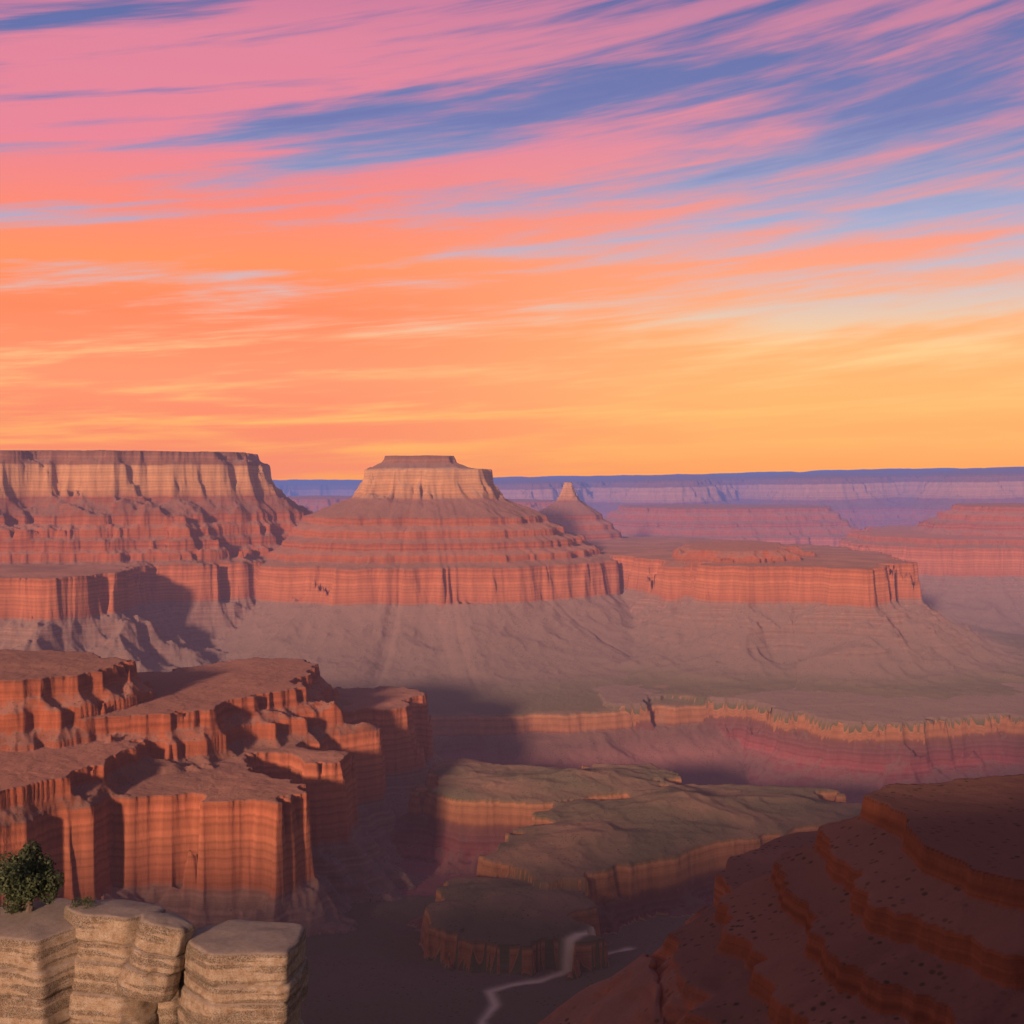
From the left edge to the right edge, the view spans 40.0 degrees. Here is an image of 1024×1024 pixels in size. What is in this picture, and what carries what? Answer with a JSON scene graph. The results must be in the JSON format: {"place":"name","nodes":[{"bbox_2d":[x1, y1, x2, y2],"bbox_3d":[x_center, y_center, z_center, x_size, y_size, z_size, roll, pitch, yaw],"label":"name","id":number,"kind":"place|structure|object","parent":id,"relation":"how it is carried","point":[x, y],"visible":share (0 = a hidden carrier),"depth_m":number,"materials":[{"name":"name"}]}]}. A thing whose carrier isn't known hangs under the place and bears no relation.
{"place":"outdoors","nodes":[
{"label":"outdoors","id":0,"kind":"place"},
{"bbox_2d":[0,450,1023,1023],"bbox_3d":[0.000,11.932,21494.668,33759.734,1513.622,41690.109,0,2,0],"label":"canyon terrain","id":1,"kind":"structure","parent":0,"point":[424,738],"depth_m":5651.63,"materials":[{"name":"red stone"}]},
{"bbox_2d":[0,0,1023,479],"label":"sky","id":2,"kind":"structure","parent":0,"point":[315,239],"materials":[{"name":"orange"}]},
{"bbox_3d":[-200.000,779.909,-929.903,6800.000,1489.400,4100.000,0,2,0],"label":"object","id":3,"kind":"structure","parent":0,"visible":0},
{"bbox_2d":[0,898,79,1023],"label":"rim block","id":4,"kind":"structure","parent":3,"relation":"on","point":[38,949],"depth_m":24.27,"materials":[{"name":"stone"}]},
{"bbox_2d":[0,840,64,913],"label":"juniper","id":5,"kind":"object","parent":4,"relation":"on","point":[18,874],"depth_m":25.10,"materials":[{"name":"green plant"}]},
{"bbox_2d":[64,899,165,1023],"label":"rim block","id":6,"kind":"structure","parent":3,"relation":"on","point":[106,929],"depth_m":24.55,"materials":[{"name":"stone"}]},
{"bbox_2d":[69,895,96,908],"bbox_3d":[-7.635,6.939,24.979,0.504,0.267,0.376,0,2,0],"label":"scrub tuft","id":7,"kind":"object","parent":6,"relation":"on","point":[84,901],"depth_m":24.97,"materials":[{"name":"green plant"}]},
{"bbox_2d":[117,911,194,1002],"bbox_3d":[-6.188,7.707,24.492,1.087,1.372,0.908,14,1,-28],"label":"rim block","id":8,"kind":"object","parent":6,"relation":"attached to","point":[153,968],"visible":1,"depth_m":24.15,"materials":[{"name":"stone"}]},
{"bbox_2d":[156,971,181,1023],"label":"rock ledge","id":9,"kind":"object","parent":3,"relation":"on","point":[166,1012],"visible":0.09,"depth_m":25.07,"materials":[{"name":"stone"}]},
{"bbox_2d":[177,919,308,1023],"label":"rim block","id":10,"kind":"structure","parent":3,"relation":"on","point":[237,971],"depth_m":24.00,"materials":[{"name":"stone"}]}
]}

